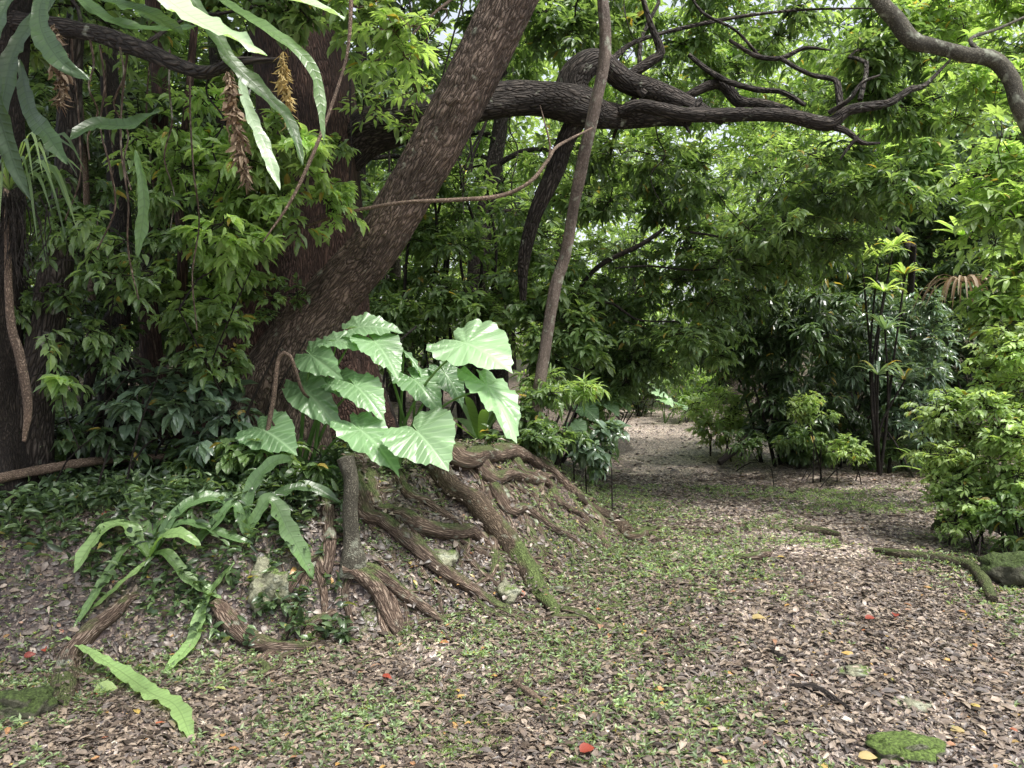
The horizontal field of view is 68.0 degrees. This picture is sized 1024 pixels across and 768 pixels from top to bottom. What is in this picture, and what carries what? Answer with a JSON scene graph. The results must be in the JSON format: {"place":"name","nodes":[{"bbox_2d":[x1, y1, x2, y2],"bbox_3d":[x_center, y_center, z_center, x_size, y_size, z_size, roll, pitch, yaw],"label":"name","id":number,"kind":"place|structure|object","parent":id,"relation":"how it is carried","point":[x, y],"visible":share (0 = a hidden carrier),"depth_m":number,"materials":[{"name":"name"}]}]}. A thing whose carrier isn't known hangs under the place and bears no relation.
{"place":"outdoors","nodes":[
{"label":"outdoors","id":0,"kind":"place"},
{"bbox_2d":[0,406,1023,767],"bbox_3d":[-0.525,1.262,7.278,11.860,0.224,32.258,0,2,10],"label":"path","id":1,"kind":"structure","parent":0,"point":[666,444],"depth_m":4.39,"materials":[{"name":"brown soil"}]},
{"bbox_2d":[0,685,59,719],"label":"rock","id":2,"kind":"object","parent":1,"relation":"on","point":[28,702],"visible":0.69,"depth_m":3.27,"materials":[{"name":"stone"}]},
{"bbox_2d":[399,728,511,764],"bbox_3d":[-0.238,1.419,3.009,0.387,0.067,0.349,-2,2,-40],"label":"moss patch","id":3,"kind":"object","parent":1,"relation":"on","point":[460,746],"visible":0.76,"depth_m":2.98,"materials":[{"name":"green plant"}]},
{"bbox_2d":[608,376,677,416],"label":"shrub","id":4,"kind":"object","parent":1,"relation":"on","point":[637,406],"visible":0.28,"depth_m":19.65,"materials":[{"name":"green plant"}]},
{"bbox_2d":[654,365,717,423],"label":"shrub","id":5,"kind":"object","parent":1,"relation":"on","point":[685,396],"visible":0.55,"depth_m":18.12,"materials":[{"name":"green plant"}]},
{"bbox_2d":[659,670,764,702],"bbox_3d":[0.933,1.385,3.472,0.460,0.059,0.235,-1,2,-15],"label":"moss patch","id":6,"kind":"object","parent":1,"relation":"on","point":[702,686],"visible":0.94,"depth_m":3.48,"materials":[{"name":"green plant"}]},
{"bbox_2d":[669,383,759,461],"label":"shrub","id":7,"kind":"object","parent":1,"relation":"on","point":[729,422],"visible":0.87,"depth_m":11.65,"materials":[{"name":"green plant"}]},
{"bbox_2d":[672,249,905,468],"bbox_3d":[3.789,-0.337,10.806,3.144,3.323,2.382,0,2,0],"label":"shrub","id":8,"kind":"object","parent":1,"relation":"on","point":[789,338],"visible":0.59,"depth_m":10.36,"materials":[{"name":"green plant"}]},
{"bbox_2d":[786,390,840,483],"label":"shrub","id":9,"kind":"object","parent":1,"relation":"on","point":[808,407],"visible":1,"depth_m":9.46,"materials":[{"name":"green plant"}]},
{"bbox_2d":[721,425,922,487],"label":"shrub","id":10,"kind":"object","parent":1,"relation":"on","point":[828,457],"visible":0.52,"depth_m":10.13,"materials":[{"name":"green plant"}]},
{"bbox_2d":[789,683,856,715],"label":"fallen branch","id":11,"kind":"object","parent":1,"relation":"on","point":[830,695],"visible":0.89,"depth_m":3.36,"materials":[{"name":"brown wood"}]},
{"bbox_2d":[824,433,874,483],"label":"shrub","id":12,"kind":"object","parent":1,"relation":"on","point":[846,444],"visible":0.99,"depth_m":9.28,"materials":[{"name":"green plant"}]},
{"bbox_2d":[837,663,872,677],"bbox_3d":[1.607,1.345,3.547,0.175,0.052,0.111,0,2,3],"label":"rock","id":13,"kind":"object","parent":1,"relation":"on","point":[850,670],"visible":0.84,"depth_m":3.52,"materials":[{"name":"stone"}]},
{"bbox_2d":[797,286,961,473],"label":"shrub","id":14,"kind":"object","parent":1,"relation":"on","point":[845,379],"visible":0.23,"depth_m":10.84,"materials":[{"name":"green plant"}]},
{"bbox_2d":[845,231,927,475],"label":"strap leaved plant","id":15,"kind":"object","parent":1,"relation":"on","point":[882,323],"visible":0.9,"depth_m":9.86,"materials":[{"name":"green plant"}]},
{"bbox_2d":[865,730,946,765],"bbox_3d":[1.510,1.400,2.911,0.312,0.107,0.200,0,2,-11],"label":"rock","id":16,"kind":"object","parent":1,"relation":"on","point":[907,745],"visible":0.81,"depth_m":2.86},
{"bbox_2d":[849,285,963,478],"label":"shrub","id":17,"kind":"object","parent":1,"relation":"on","point":[935,341],"visible":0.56,"depth_m":10.50,"materials":[{"name":"green plant"}]},
{"bbox_2d":[911,274,1005,312],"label":"frond","id":18,"kind":"object","parent":17,"relation":"attached to","point":[960,280],"visible":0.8,"depth_m":9.45,"materials":[{"name":"brown plant"}]},
{"bbox_2d":[889,696,932,712],"bbox_3d":[1.705,1.374,3.250,0.206,0.055,0.115,0,2,14],"label":"rock","id":19,"kind":"object","parent":1,"relation":"on","point":[921,706],"visible":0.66,"depth_m":3.22,"materials":[{"name":"stone"}]},
{"bbox_2d":[873,547,997,602],"bbox_3d":[2.974,1.250,5.161,0.362,0.110,1.228,0,2,-6],"label":"fallen log","id":20,"kind":"object","parent":1,"relation":"on","point":[983,579],"visible":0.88,"depth_m":5.21,"materials":[{"name":"wood"}]},
{"bbox_2d":[918,480,1011,556],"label":"shrub","id":21,"kind":"object","parent":1,"relation":"on","point":[963,525],"visible":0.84,"depth_m":5.75,"materials":[{"name":"green plant"}]},
{"bbox_2d":[0,332,1023,767],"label":"ground","id":22,"kind":"structure","parent":0,"point":[130,584],"depth_m":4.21,"materials":[{"name":"brown plant"}]},
{"bbox_2d":[16,5,88,488],"bbox_3d":[-2.722,-0.885,4.411,0.596,3.429,0.314,0,2,9],"label":"sapling trunk","id":23,"kind":"object","parent":22,"relation":"on","point":[41,429],"visible":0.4,"depth_m":4.38,"materials":[{"name":"brown plant"}]},
{"bbox_2d":[37,374,92,487],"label":"shrub","id":24,"kind":"object","parent":22,"relation":"on","point":[56,384],"visible":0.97,"depth_m":4.11,"materials":[{"name":"green plant"}]},
{"bbox_2d":[82,108,95,424],"bbox_3d":[-3.033,-1.012,5.372,0.162,3.371,0.066,0,2,0],"label":"sapling trunk","id":25,"kind":"object","parent":22,"relation":"on","point":[86,187],"visible":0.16,"depth_m":5.34,"materials":[{"name":"brown plant"}]},
{"bbox_2d":[64,253,152,475],"bbox_3d":[-2.566,-0.076,4.815,0.658,1.707,0.115,0,2,-8],"label":"sapling trunk","id":26,"kind":"object","parent":22,"relation":"on","point":[89,379],"visible":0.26,"depth_m":4.78,"materials":[{"name":"brown wood"}]},
{"bbox_2d":[23,227,195,499],"bbox_3d":[-2.861,-0.152,4.793,1.435,1.774,1.155,0,2,0],"label":"shrub","id":27,"kind":"object","parent":22,"relation":"on","point":[97,441],"visible":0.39,"depth_m":4.71,"materials":[{"name":"green plant"}]},
{"bbox_2d":[87,27,132,476],"bbox_3d":[-2.671,-1.043,5.036,0.304,3.649,0.400,0,2,0],"label":"sapling trunk","id":28,"kind":"object","parent":22,"relation":"on","point":[119,223],"visible":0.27,"depth_m":5.06,"materials":[{"name":"brown wood"}]},
{"bbox_2d":[14,151,212,483],"bbox_3d":[-2.546,-0.254,4.318,1.488,1.997,0.933,1,2,15],"label":"shrub","id":29,"kind":"object","parent":22,"relation":"on","point":[88,238],"visible":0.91,"depth_m":4.22,"materials":[{"name":"green plant"}]},
{"bbox_2d":[24,5,204,399],"bbox_3d":[-6.687,-4.399,10.915,4.441,10.538,4.665,-1,2,-24],"label":"forest tree","id":30,"kind":"object","parent":22,"relation":"on","point":[163,10],"visible":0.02,"depth_m":11.05,"materials":[{"name":"green plant"}]},
{"bbox_2d":[65,636,195,747],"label":"fallen frond","id":31,"kind":"object","parent":22,"relation":"on","point":[181,713],"visible":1,"depth_m":3.42,"materials":[{"name":"plant"}]},
{"bbox_2d":[29,8,242,289],"bbox_3d":[-6.960,-4.638,13.219,4.668,10.497,4.392,0,2,-13],"label":"forest tree","id":32,"kind":"object","parent":22,"relation":"on","point":[138,73],"visible":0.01,"depth_m":13.04,"materials":[{"name":"green plant"}]},
{"bbox_2d":[23,48,257,438],"bbox_3d":[-3.151,-1.035,5.951,2.651,3.356,1.998,2,2,43],"label":"shrub","id":33,"kind":"object","parent":22,"relation":"on","point":[40,83],"visible":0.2,"depth_m":5.65,"materials":[{"name":"green plant"}]},
{"bbox_2d":[58,223,232,412],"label":"shrub","id":34,"kind":"object","parent":22,"relation":"on","point":[164,334],"visible":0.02,"depth_m":6.65,"materials":[{"name":"green plant"}]},
{"bbox_2d":[138,0,168,450],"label":"sapling trunk","id":35,"kind":"object","parent":22,"relation":"on","point":[147,348],"visible":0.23,"depth_m":5.65,"materials":[{"name":"brown plant"}]},
{"bbox_2d":[74,478,252,626],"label":"birds nest fern","id":36,"kind":"object","parent":22,"relation":"on","point":[145,549],"visible":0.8,"depth_m":4.12,"materials":[{"name":"green plant"}]},
{"bbox_2d":[67,357,264,476],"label":"shrub","id":37,"kind":"object","parent":22,"relation":"on","point":[211,401],"visible":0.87,"depth_m":4.78,"materials":[{"name":"green plant"}]},
{"bbox_2d":[0,401,358,645],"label":"ground cover","id":38,"kind":"object","parent":22,"relation":"on","point":[75,493],"visible":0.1,"depth_m":4.20,"materials":[{"name":"green plant"}]},
{"bbox_2d":[0,453,177,482],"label":"fallen branch","id":39,"kind":"object","parent":38,"relation":"on","point":[7,476],"visible":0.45,"depth_m":4.39,"materials":[{"name":"wood"}]},
{"bbox_2d":[173,23,197,448],"bbox_3d":[-2.191,-1.056,5.067,0.180,3.607,0.278,0,2,10],"label":"sapling trunk","id":40,"kind":"object","parent":22,"relation":"on","point":[182,272],"visible":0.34,"depth_m":5.01,"materials":[{"name":"brown plant"}]},
{"bbox_2d":[0,0,375,516],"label":"shaded tree","id":41,"kind":"object","parent":22,"relation":"on","point":[295,16],"visible":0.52,"depth_m":4.26,"materials":[{"name":"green plant"}]},
{"bbox_2d":[3,173,32,440],"bbox_3d":[-2.187,-0.438,3.314,0.199,1.377,0.075,1,2,32],"label":"hanging root","id":42,"kind":"object","parent":41,"relation":"hanging from","point":[21,366],"visible":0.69,"depth_m":3.28,"materials":[{"name":"brown plant"}]},
{"bbox_2d":[0,132,83,287],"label":"strappy epiphyte","id":43,"kind":"object","parent":41,"relation":"attached to","point":[9,202],"visible":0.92,"depth_m":3.24,"materials":[{"name":"green plant"}]},
{"bbox_2d":[97,45,116,249],"bbox_3d":[-2.019,-1.172,3.772,0.126,1.009,0.047,1,2,25],"label":"hanging root","id":44,"kind":"object","parent":41,"relation":"hanging from","point":[103,99],"visible":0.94,"depth_m":3.77,"materials":[{"name":"brown plant"}]},
{"bbox_2d":[120,54,138,299],"bbox_3d":[-2.021,-1.090,3.974,0.132,1.301,0.052,1,2,34],"label":"hanging root","id":45,"kind":"object","parent":41,"relation":"hanging from","point":[121,111],"visible":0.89,"depth_m":3.97,"materials":[{"name":"brown plant"}]},
{"bbox_2d":[0,0,344,256],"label":"birds nest fern","id":46,"kind":"object","parent":41,"relation":"attached to","point":[49,43],"visible":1,"depth_m":2.87,"materials":[{"name":"green plant"}]},
{"bbox_2d":[189,60,199,329],"bbox_3d":[-1.754,-1.035,4.185,0.043,1.474,0.117,0,2,-10],"label":"hanging root","id":47,"kind":"object","parent":41,"relation":"hanging from","point":[190,120],"visible":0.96,"depth_m":4.17,"materials":[{"name":"brown plant"}]},
{"bbox_2d":[262,0,352,241],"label":"hanging twig","id":48,"kind":"object","parent":41,"relation":"hanging from","point":[318,140],"visible":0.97,"depth_m":3.42,"materials":[{"name":"wood"}]},
{"bbox_2d":[164,562,234,671],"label":"fallen frond","id":49,"kind":"object","parent":22,"relation":"on","point":[185,648],"visible":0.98,"depth_m":4.00,"materials":[{"name":"plant"}]},
{"bbox_2d":[141,125,312,467],"bbox_3d":[-1.859,-0.489,4.947,1.010,2.450,1.204,-1,2,-20],"label":"shrub","id":50,"kind":"object","parent":22,"relation":"on","point":[213,291],"visible":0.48,"depth_m":4.78,"materials":[{"name":"green plant"}]},
{"bbox_2d":[91,81,369,465],"bbox_3d":[-1.783,-0.618,4.913,1.575,2.635,1.024,-1,2,-34],"label":"shrub","id":51,"kind":"object","parent":22,"relation":"on","point":[344,192],"visible":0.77,"depth_m":4.85,"materials":[{"name":"green plant"}]},
{"bbox_2d":[52,0,431,222],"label":"forest tree","id":52,"kind":"object","parent":22,"relation":"on","point":[211,47],"visible":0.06,"depth_m":9.50,"materials":[{"name":"green plant"}]},
{"bbox_2d":[157,304,343,500],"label":"shrub","id":53,"kind":"object","parent":22,"relation":"on","point":[230,458],"visible":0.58,"depth_m":4.71,"materials":[{"name":"green plant"}]},
{"bbox_2d":[169,106,337,431],"bbox_3d":[-1.416,-0.451,4.820,1.124,2.340,1.382,1,2,17],"label":"shrub","id":54,"kind":"object","parent":22,"relation":"on","point":[238,242],"visible":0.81,"depth_m":4.47,"materials":[{"name":"green plant"}]},
{"bbox_2d":[190,454,340,578],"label":"birds nest fern","id":55,"kind":"object","parent":22,"relation":"on","point":[289,531],"visible":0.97,"depth_m":4.33,"materials":[{"name":"plant"}]},
{"bbox_2d":[221,271,310,382],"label":"shrub","id":56,"kind":"object","parent":22,"relation":"on","point":[255,294],"visible":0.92,"depth_m":5.19,"materials":[{"name":"green plant"}]},
{"bbox_2d":[246,556,292,613],"bbox_3d":[-1.365,1.125,4.202,0.290,0.317,0.206,0,2,-15],"label":"rock","id":57,"kind":"object","parent":22,"relation":"on","point":[269,583],"visible":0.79,"depth_m":4.16,"materials":[{"name":"stone"}]},
{"bbox_2d":[264,351,309,456],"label":"vine","id":58,"kind":"object","parent":22,"relation":"on","point":[274,388],"visible":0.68,"depth_m":4.70,"materials":[{"name":"brown plant"}]},
{"bbox_2d":[235,312,402,477],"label":"elephant ear plant","id":59,"kind":"object","parent":22,"relation":"on","point":[362,432],"visible":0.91,"depth_m":4.77,"materials":[{"name":"green plant"}]},
{"bbox_2d":[180,0,465,333],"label":"forest tree","id":60,"kind":"object","parent":22,"relation":"on","point":[395,155],"visible":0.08,"depth_m":10.63,"materials":[{"name":"green plant"}]},
{"bbox_2d":[337,455,366,578],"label":"cut stem","id":61,"kind":"object","parent":22,"relation":"on","point":[353,556],"visible":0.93,"depth_m":4.38,"materials":[{"name":"grey plant"}]},
{"bbox_2d":[366,148,468,401],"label":"forest tree","id":62,"kind":"object","parent":22,"relation":"on","point":[392,396],"visible":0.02,"depth_m":15.51,"materials":[{"name":"green plant"}]},
{"bbox_2d":[365,90,473,394],"bbox_3d":[-2.770,-3.073,17.370,3.931,7.413,3.853,1,2,30],"label":"forest tree","id":63,"kind":"object","parent":22,"relation":"on","point":[396,269],"visible":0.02,"depth_m":17.23,"materials":[{"name":"green plant"}]},
{"bbox_2d":[398,0,463,423],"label":"sapling trunk","id":64,"kind":"object","parent":22,"relation":"on","point":[405,267],"visible":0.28,"depth_m":8.94,"materials":[{"name":"brown wood"}]},
{"bbox_2d":[49,0,816,728],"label":"leaning tree","id":65,"kind":"object","parent":22,"relation":"on","point":[345,280],"visible":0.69,"depth_m":5.04,"materials":[{"name":"brown plant"}]},
{"bbox_2d":[300,127,592,228],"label":"dead branch","id":66,"kind":"object","parent":65,"relation":"attached to","point":[504,194],"visible":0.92,"depth_m":4.96,"materials":[{"name":"wood"}]},
{"bbox_2d":[349,319,520,470],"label":"elephant ear plant","id":67,"kind":"object","parent":22,"relation":"on","point":[478,343],"visible":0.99,"depth_m":4.70,"materials":[{"name":"green plant"}]},
{"bbox_2d":[434,548,459,566],"bbox_3d":[-0.444,1.083,4.690,0.238,0.123,0.181,1,2,21],"label":"rock","id":68,"kind":"object","parent":22,"relation":"on","point":[449,557],"visible":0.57,"depth_m":4.64,"materials":[{"name":"stone"}]},
{"bbox_2d":[360,154,545,438],"bbox_3d":[-0.822,-0.996,8.536,2.915,3.483,3.330,0,2,0],"label":"shrub","id":69,"kind":"object","parent":22,"relation":"on","point":[462,308],"visible":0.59,"depth_m":8.76,"materials":[{"name":"green plant"}]},
{"bbox_2d":[453,396,496,439],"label":"birds nest fern","id":70,"kind":"object","parent":22,"relation":"on","point":[473,424],"visible":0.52,"depth_m":7.21,"materials":[{"name":"plant"}]},
{"bbox_2d":[429,116,546,306],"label":"forest tree","id":71,"kind":"object","parent":22,"relation":"on","point":[507,188],"visible":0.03,"depth_m":21.07,"materials":[{"name":"green plant"}]},
{"bbox_2d":[402,42,588,382],"bbox_3d":[-0.356,-2.944,13.694,4.100,7.732,4.019,-1,2,-39],"label":"forest tree","id":72,"kind":"object","parent":22,"relation":"on","point":[497,373],"visible":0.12,"depth_m":13.22,"materials":[{"name":"green plant"}]},
{"bbox_2d":[486,71,513,428],"bbox_3d":[-0.153,-2.162,9.377,0.344,5.816,0.051,0,2,0],"label":"sapling trunk","id":73,"kind":"object","parent":22,"relation":"on","point":[491,215],"visible":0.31,"depth_m":9.37,"materials":[{"name":"brown wood"}]},
{"bbox_2d":[29,0,976,451],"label":"old tree","id":74,"kind":"object","parent":22,"relation":"on","point":[865,94],"visible":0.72,"depth_m":7.43,"materials":[{"name":"green plant"}]},
{"bbox_2d":[578,227,665,291],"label":"forest branch","id":75,"kind":"object","parent":74,"relation":"attached to","point":[598,266],"visible":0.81,"depth_m":7.99,"materials":[{"name":"brown wood"}]},
{"bbox_2d":[496,579,521,603],"bbox_3d":[-0.018,1.294,4.680,0.164,0.168,0.161,0,2,8],"label":"rock","id":76,"kind":"object","parent":22,"relation":"on","point":[511,592],"visible":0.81,"depth_m":4.63,"materials":[{"name":"stone"}]},
{"bbox_2d":[382,0,639,418],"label":"forest tree","id":77,"kind":"object","parent":22,"relation":"on","point":[498,160],"visible":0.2,"depth_m":11.89,"materials":[{"name":"green plant"}]},
{"bbox_2d":[0,438,1023,767],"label":"seedlings","id":78,"kind":"object","parent":22,"relation":"on","point":[364,714],"visible":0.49,"depth_m":3.93,"materials":[{"name":"green plant"}]},
{"bbox_2d":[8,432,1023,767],"bbox_3d":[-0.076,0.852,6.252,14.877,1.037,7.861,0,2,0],"label":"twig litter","id":79,"kind":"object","parent":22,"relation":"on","point":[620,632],"visible":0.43,"depth_m":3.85,"materials":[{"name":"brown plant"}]},
{"bbox_2d":[28,0,1023,366],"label":"distant forest","id":80,"kind":"object","parent":22,"relation":"on","point":[608,230],"visible":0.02,"depth_m":34.97,"materials":[{"name":"green plant"}]},
{"bbox_2d":[412,0,644,420],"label":"slender tree","id":81,"kind":"object","parent":22,"relation":"on","point":[566,20],"visible":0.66,"depth_m":6.93,"materials":[{"name":"brown plant"}]},
{"bbox_2d":[479,382,595,470],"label":"shrub","id":82,"kind":"object","parent":22,"relation":"on","point":[536,436],"visible":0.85,"depth_m":6.38,"materials":[{"name":"green plant"}]},
{"bbox_2d":[501,280,617,465],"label":"shrub","id":83,"kind":"object","parent":22,"relation":"on","point":[577,334],"visible":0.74,"depth_m":7.75,"materials":[{"name":"green plant"}]},
{"bbox_2d":[509,363,610,471],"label":"shrub","id":84,"kind":"object","parent":22,"relation":"on","point":[582,388],"visible":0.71,"depth_m":6.85,"materials":[{"name":"green plant"}]},
{"bbox_2d":[510,120,619,380],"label":"forest tree","id":85,"kind":"object","parent":22,"relation":"on","point":[564,221],"visible":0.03,"depth_m":29.24,"materials":[{"name":"green plant"}]},
{"bbox_2d":[547,417,631,510],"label":"shrub","id":86,"kind":"object","parent":22,"relation":"on","point":[595,457],"visible":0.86,"depth_m":7.12,"materials":[{"name":"green plant"}]},
{"bbox_2d":[564,401,627,484],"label":"elephant ear plant","id":87,"kind":"object","parent":22,"relation":"on","point":[591,412],"visible":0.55,"depth_m":8.47,"materials":[{"name":"green plant"}]},
{"bbox_2d":[561,283,655,479],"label":"shrub","id":88,"kind":"object","parent":22,"relation":"on","point":[613,394],"visible":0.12,"depth_m":8.95,"materials":[{"name":"green plant"}]},
{"bbox_2d":[585,179,674,323],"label":"forest tree","id":89,"kind":"object","parent":22,"relation":"on","point":[596,235],"visible":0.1,"depth_m":28.91,"materials":[{"name":"green plant"}]},
{"bbox_2d":[589,214,679,400],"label":"forest tree","id":90,"kind":"object","parent":22,"relation":"on","point":[647,246],"visible":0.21,"depth_m":24.10,"materials":[{"name":"green plant"}]},
{"bbox_2d":[560,230,816,463],"bbox_3d":[2.063,-0.392,9.079,2.949,2.826,1.652,0,2,-13],"label":"overhanging tree","id":91,"kind":"object","parent":22,"relation":"on","point":[629,389],"visible":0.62,"depth_m":8.80,"materials":[{"name":"green plant"}]},
{"bbox_2d":[674,153,765,286],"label":"forest tree","id":92,"kind":"object","parent":22,"relation":"on","point":[729,206],"visible":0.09,"depth_m":28.10,"materials":[{"name":"green plant"}]},
{"bbox_2d":[688,80,813,328],"bbox_3d":[7.003,-4.261,21.935,3.946,9.011,3.607,0,2,-10],"label":"forest tree","id":93,"kind":"object","parent":22,"relation":"on","point":[759,126],"visible":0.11,"depth_m":21.67,"materials":[{"name":"green plant"}]},
{"bbox_2d":[544,0,1000,428],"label":"canopy tree","id":94,"kind":"object","parent":22,"relation":"on","point":[786,143],"visible":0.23,"depth_m":11.54,"materials":[{"name":"green plant"}]},
{"bbox_2d":[803,222,923,437],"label":"shrub","id":95,"kind":"object","parent":22,"relation":"on","point":[849,284],"visible":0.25,"depth_m":12.17,"materials":[{"name":"green plant"}]},
{"bbox_2d":[765,20,966,391],"bbox_3d":[7.627,-3.778,17.101,4.556,8.765,4.648,-1,2,-17],"label":"forest tree","id":96,"kind":"object","parent":22,"relation":"on","point":[821,137],"visible":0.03,"depth_m":16.71,"materials":[{"name":"green plant"}]},
{"bbox_2d":[829,53,1017,398],"bbox_3d":[7.706,-3.075,14.201,3.978,7.654,4.059,0,2,15],"label":"forest tree","id":97,"kind":"object","parent":22,"relation":"on","point":[952,185],"visible":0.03,"depth_m":13.70,"materials":[{"name":"green plant"}]},
{"bbox_2d":[846,89,1023,419],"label":"shrub","id":98,"kind":"object","parent":22,"relation":"on","point":[962,161],"visible":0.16,"depth_m":13.11,"materials":[{"name":"green plant"}]},
{"bbox_2d":[857,183,1022,459],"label":"shrub","id":99,"kind":"object","parent":22,"relation":"on","point":[959,381],"visible":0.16,"depth_m":12.57,"materials":[{"name":"green plant"}]},
{"bbox_2d":[869,0,1023,287],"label":"arching tree","id":100,"kind":"object","parent":22,"relation":"on","point":[1001,156],"visible":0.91,"depth_m":6.80,"materials":[{"name":"green plant"}]},
{"bbox_2d":[898,314,1023,550],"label":"shrub","id":101,"kind":"object","parent":22,"relation":"on","point":[1000,440],"visible":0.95,"depth_m":5.93,"materials":[{"name":"green plant"}]},
{"bbox_2d":[942,230,1023,476],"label":"shrub","id":102,"kind":"object","parent":22,"relation":"on","point":[1000,305],"visible":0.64,"depth_m":7.50,"materials":[{"name":"green plant"}]},
{"bbox_2d":[959,482,1023,551],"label":"shrub","id":103,"kind":"object","parent":22,"relation":"on","point":[1007,517],"visible":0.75,"depth_m":5.48,"materials":[{"name":"green plant"}]},
{"bbox_2d":[977,551,1023,589],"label":"rock","id":104,"kind":"object","parent":22,"relation":"on","point":[1006,568],"visible":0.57,"depth_m":4.86,"materials":[{"name":"stone"}]},
{"bbox_2d":[31,0,1023,341],"label":"sky","id":105,"kind":"structure","parent":0,"point":[441,38],"materials":[{"name":"white"}]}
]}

